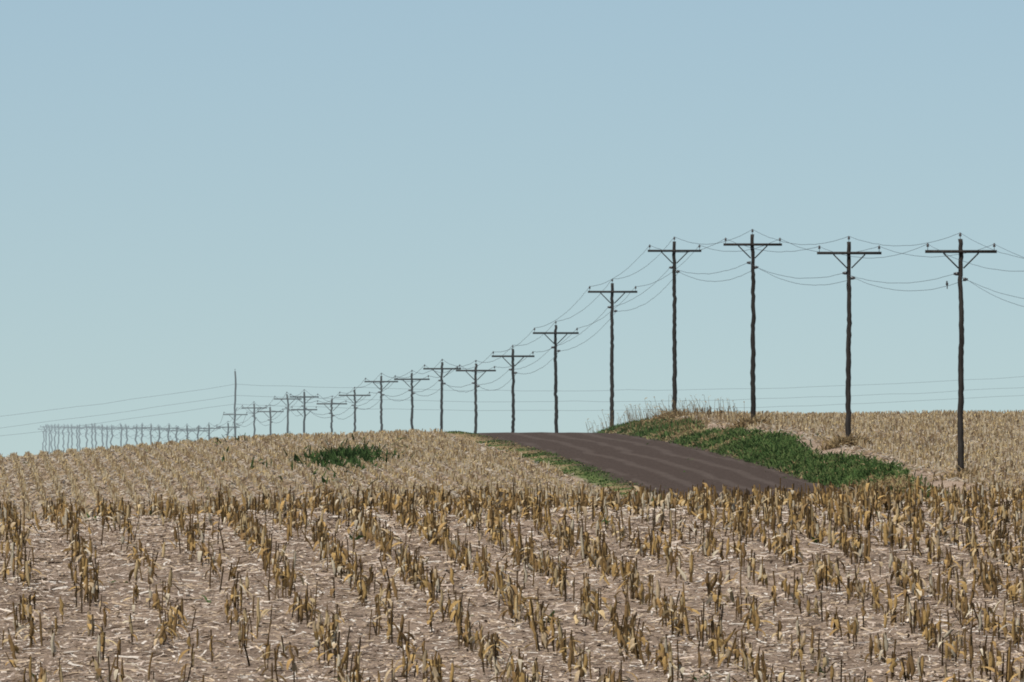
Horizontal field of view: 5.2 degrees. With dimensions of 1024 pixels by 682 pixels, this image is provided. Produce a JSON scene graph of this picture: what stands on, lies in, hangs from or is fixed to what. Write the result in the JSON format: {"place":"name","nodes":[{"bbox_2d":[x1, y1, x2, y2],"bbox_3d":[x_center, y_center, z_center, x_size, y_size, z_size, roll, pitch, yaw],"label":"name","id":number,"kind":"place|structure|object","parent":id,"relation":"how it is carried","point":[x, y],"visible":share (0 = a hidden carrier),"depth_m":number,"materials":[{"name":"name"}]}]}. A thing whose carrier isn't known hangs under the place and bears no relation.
{"place":"outdoors","nodes":[
{"label":"outdoors","id":0,"kind":"place"},
{"bbox_2d":[0,418,1023,681],"bbox_3d":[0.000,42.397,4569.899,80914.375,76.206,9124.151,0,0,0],"label":"ground","id":1,"kind":"structure","parent":0,"point":[46,656],"depth_m":125.36,"materials":[{"name":"soil"}]},
{"bbox_2d":[38,429,47,450],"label":"utility pole","id":2,"kind":"object","parent":1,"relation":"on","point":[43,438],"visible":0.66,"depth_m":2782.03,"materials":[{"name":"grey wood"}]},
{"bbox_2d":[40,425,48,450],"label":"utility pole","id":3,"kind":"object","parent":1,"relation":"on","point":[45,437],"visible":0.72,"depth_m":2731.34,"materials":[{"name":"grey wood"}]},
{"bbox_2d":[43,425,49,454],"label":"utility pole","id":4,"kind":"object","parent":1,"relation":"on","point":[49,439],"visible":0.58,"depth_m":2680.57,"materials":[{"name":"grey wood"}]},
{"bbox_2d":[50,425,53,453],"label":"utility pole","id":5,"kind":"object","parent":1,"relation":"on","point":[51,440],"visible":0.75,"depth_m":2629.86,"materials":[{"name":"grey wood"}]},
{"bbox_2d":[55,424,59,449],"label":"utility pole","id":6,"kind":"object","parent":1,"relation":"on","point":[58,429],"visible":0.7,"depth_m":2528.53,"materials":[{"name":"grey wood"}]},
{"bbox_2d":[57,425,65,449],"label":"utility pole","id":7,"kind":"object","parent":1,"relation":"on","point":[63,436],"visible":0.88,"depth_m":2477.74,"materials":[{"name":"grey wood"}]},
{"bbox_2d":[62,425,69,449],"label":"utility pole","id":8,"kind":"object","parent":1,"relation":"on","point":[68,437],"visible":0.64,"depth_m":2427.09,"materials":[{"name":"grey wood"}]},
{"bbox_2d":[65,425,73,447],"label":"utility pole","id":9,"kind":"object","parent":1,"relation":"on","point":[71,436],"visible":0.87,"depth_m":2376.43,"materials":[{"name":"grey wood"}]},
{"bbox_2d":[70,426,81,451],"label":"utility pole","id":10,"kind":"object","parent":1,"relation":"on","point":[76,437],"visible":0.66,"depth_m":2325.64,"materials":[{"name":"grey wood"}]},
{"bbox_2d":[72,424,82,451],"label":"utility pole","id":11,"kind":"object","parent":1,"relation":"on","point":[79,430],"visible":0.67,"depth_m":2275.01,"materials":[{"name":"grey wood"}]},
{"bbox_2d":[79,425,93,446],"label":"utility pole","id":12,"kind":"object","parent":1,"relation":"on","point":[86,430],"visible":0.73,"depth_m":2224.27,"materials":[{"name":"grey wood"}]},
{"bbox_2d":[88,424,93,449],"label":"utility pole","id":13,"kind":"object","parent":1,"relation":"on","point":[92,429],"visible":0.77,"depth_m":2173.59,"materials":[{"name":"grey wood"}]},
{"bbox_2d":[88,423,101,447],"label":"utility pole","id":14,"kind":"object","parent":1,"relation":"on","point":[95,432],"visible":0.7,"depth_m":2122.88,"materials":[{"name":"grey wood"}]},
{"bbox_2d":[96,425,109,445],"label":"utility pole","id":15,"kind":"object","parent":1,"relation":"on","point":[102,427],"visible":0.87,"depth_m":2072.16,"materials":[{"name":"grey wood"}]},
{"bbox_2d":[106,426,110,449],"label":"utility pole","id":16,"kind":"object","parent":1,"relation":"on","point":[107,437],"visible":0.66,"depth_m":2021.54,"materials":[{"name":"grey wood"}]},
{"bbox_2d":[104,424,116,445],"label":"utility pole","id":17,"kind":"object","parent":1,"relation":"on","point":[111,431],"visible":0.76,"depth_m":1970.78,"materials":[{"name":"grey wood"}]},
{"bbox_2d":[112,423,128,446],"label":"utility pole","id":18,"kind":"object","parent":1,"relation":"on","point":[120,433],"visible":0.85,"depth_m":1920.14,"materials":[{"name":"grey wood"}]},
{"bbox_2d":[118,424,130,445],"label":"utility pole","id":19,"kind":"object","parent":1,"relation":"on","point":[126,428],"visible":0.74,"depth_m":1869.36,"materials":[{"name":"grey wood"}]},
{"bbox_2d":[128,426,145,444],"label":"utility pole","id":20,"kind":"object","parent":1,"relation":"on","point":[136,435],"visible":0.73,"depth_m":1818.77,"materials":[{"name":"grey wood"}]},
{"bbox_2d":[133,424,150,442],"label":"utility pole","id":21,"kind":"object","parent":1,"relation":"on","point":[141,427],"visible":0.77,"depth_m":1768.04,"materials":[{"name":"grey wood"}]},
{"bbox_2d":[146,425,155,444],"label":"utility pole","id":22,"kind":"object","parent":1,"relation":"on","point":[150,434],"visible":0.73,"depth_m":1717.38,"materials":[{"name":"grey wood"}]},
{"bbox_2d":[149,425,167,441],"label":"utility pole","id":23,"kind":"object","parent":1,"relation":"on","point":[158,429],"visible":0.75,"depth_m":1666.63,"materials":[{"name":"grey wood"}]},
{"bbox_2d":[159,425,178,440],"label":"utility pole","id":24,"kind":"object","parent":1,"relation":"on","point":[168,428],"visible":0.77,"depth_m":1615.93,"materials":[{"name":"grey wood"}]},
{"bbox_2d":[166,426,182,441],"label":"utility pole","id":25,"kind":"object","parent":1,"relation":"on","point":[176,430],"visible":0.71,"depth_m":1565.25,"materials":[{"name":"grey wood"}]},
{"bbox_2d":[177,425,197,438],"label":"utility pole","id":26,"kind":"object","parent":1,"relation":"on","point":[187,437],"visible":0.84,"depth_m":1514.55,"materials":[{"name":"grey wood"}]},
{"bbox_2d":[187,425,207,439],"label":"utility pole","id":27,"kind":"object","parent":1,"relation":"on","point":[198,430],"visible":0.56,"depth_m":1463.81,"materials":[{"name":"grey wood"}]},
{"bbox_2d":[198,423,220,439],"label":"utility pole","id":28,"kind":"object","parent":1,"relation":"on","point":[209,428],"visible":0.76,"depth_m":1413.17,"materials":[{"name":"grey wood"}]},
{"bbox_2d":[216,423,239,437],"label":"utility pole","id":29,"kind":"object","parent":1,"relation":"on","point":[228,427],"visible":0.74,"depth_m":1362.45,"materials":[{"name":"grey wood"}]},
{"bbox_2d":[223,371,247,436],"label":"utility pole","id":30,"kind":"object","parent":1,"relation":"on","point":[235,414],"visible":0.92,"depth_m":1311.74,"materials":[{"name":"grey wood"}]},
{"bbox_2d":[3,376,1023,435],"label":"power lines","id":31,"kind":"object","parent":30,"relation":"attached to","point":[496,410],"visible":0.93,"depth_m":1313.47,"materials":[{"name":"metal"}]},
{"bbox_2d":[241,403,266,434],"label":"utility pole","id":32,"kind":"object","parent":1,"relation":"on","point":[254,407],"visible":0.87,"depth_m":1261.12,"materials":[{"name":"grey wood"}]},
{"bbox_2d":[257,407,283,434],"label":"utility pole","id":33,"kind":"object","parent":1,"relation":"on","point":[270,411],"visible":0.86,"depth_m":1210.37,"materials":[{"name":"grey wood"}]},
{"bbox_2d":[274,392,301,432],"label":"utility pole","id":34,"kind":"object","parent":1,"relation":"on","point":[288,404],"visible":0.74,"depth_m":1159.70,"materials":[{"name":"grey wood"}]},
{"bbox_2d":[290,390,318,432],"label":"utility pole","id":35,"kind":"object","parent":1,"relation":"on","point":[303,409],"visible":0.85,"depth_m":1108.99,"materials":[{"name":"grey wood"}]},
{"bbox_2d":[317,396,346,432],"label":"utility pole","id":36,"kind":"object","parent":1,"relation":"on","point":[332,403],"visible":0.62,"depth_m":1058.19,"materials":[{"name":"grey wood"}]},
{"bbox_2d":[339,387,370,431],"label":"utility pole","id":37,"kind":"object","parent":1,"relation":"on","point":[355,407],"visible":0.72,"depth_m":1007.63,"materials":[{"name":"grey wood"}]},
{"bbox_2d":[364,373,397,430],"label":"utility pole","id":38,"kind":"object","parent":1,"relation":"on","point":[381,409],"visible":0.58,"depth_m":956.90,"materials":[{"name":"brown wood"}]},
{"bbox_2d":[394,370,429,428],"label":"utility pole","id":39,"kind":"object","parent":1,"relation":"on","point":[412,405],"visible":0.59,"depth_m":906.19,"materials":[{"name":"brown wood"}]},
{"bbox_2d":[423,359,460,431],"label":"utility pole","id":40,"kind":"object","parent":1,"relation":"on","point":[441,399],"visible":0.63,"depth_m":855.48,"materials":[{"name":"brown wood"}]},
{"bbox_2d":[456,360,495,432],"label":"utility pole","id":41,"kind":"object","parent":1,"relation":"on","point":[475,370],"visible":0.7,"depth_m":804.79,"materials":[{"name":"brown wood"}]},
{"bbox_2d":[23,433,943,681],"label":"field weeds","id":42,"kind":"object","parent":1,"relation":"on","point":[550,615],"visible":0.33,"depth_m":139.19,"materials":[{"name":"green plant"}]},
{"bbox_2d":[0,474,1023,681],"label":"corn stubble","id":43,"kind":"object","parent":1,"relation":"on","point":[511,503],"visible":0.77,"depth_m":133.24,"materials":[{"name":"brown plant"}]},
{"bbox_2d":[0,498,1023,681],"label":"corn residue","id":44,"kind":"object","parent":1,"relation":"on","point":[147,518],"visible":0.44,"depth_m":126.99},
{"bbox_2d":[0,409,1023,518],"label":"crop field","id":45,"kind":"structure","parent":1,"relation":"on","point":[1005,431],"depth_m":512.08,"materials":[{"name":"beige plant"}]},
{"bbox_2d":[492,345,534,432],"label":"utility pole","id":46,"kind":"object","parent":1,"relation":"on","point":[512,355],"visible":0.66,"depth_m":754.13,"materials":[{"name":"brown wood"}]},
{"bbox_2d":[533,321,578,432],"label":"utility pole","id":47,"kind":"object","parent":1,"relation":"on","point":[555,333],"visible":0.73,"depth_m":703.41,"materials":[{"name":"brown wood"}]},
{"bbox_2d":[186,394,991,505],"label":"verge grass","id":48,"kind":"structure","parent":1,"relation":"on","point":[768,450],"depth_m":514.46,"materials":[{"name":"green plant"}]},
{"bbox_2d":[588,279,636,425],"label":"utility pole","id":49,"kind":"object","parent":1,"relation":"on","point":[612,292],"visible":0.88,"depth_m":652.74,"materials":[{"name":"brown wood"}]},
{"bbox_2d":[648,237,700,411],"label":"utility pole","id":50,"kind":"object","parent":1,"relation":"on","point":[674,358],"visible":0.94,"depth_m":601.99,"materials":[{"name":"brown wood"}]},
{"bbox_2d":[723,230,781,418],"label":"utility pole","id":51,"kind":"object","parent":1,"relation":"on","point":[751,244],"visible":0.94,"depth_m":551.30,"materials":[{"name":"brown wood"}]},
{"bbox_2d":[817,236,881,436],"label":"utility pole","id":52,"kind":"object","parent":1,"relation":"on","point":[848,372],"visible":0.98,"depth_m":500.60,"materials":[{"name":"brown wood"}]},
{"bbox_2d":[925,232,996,474],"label":"utility pole","id":53,"kind":"object","parent":1,"relation":"on","point":[960,431],"visible":0.94,"depth_m":449.91,"materials":[{"name":"brown wood"}]},
{"bbox_2d":[0,0,1023,457],"label":"sky","id":54,"kind":"structure","parent":0,"point":[284,196],"materials":[{"name":"blue"}]},
{"bbox_2d":[42,229,1023,440],"bbox_3d":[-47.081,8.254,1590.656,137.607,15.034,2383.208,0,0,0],"label":"power lines","id":55,"kind":"object","parent":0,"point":[546,331],"visible":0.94,"depth_m":713.74,"materials":[{"name":"metal"}]},
{"bbox_2d":[474,432,844,504],"bbox_3d":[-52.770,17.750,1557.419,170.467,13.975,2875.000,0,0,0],"label":"road","id":56,"kind":"structure","parent":0,"point":[656,464],"depth_m":505.49,"materials":[{"name":"grey asphalt"}]}
]}

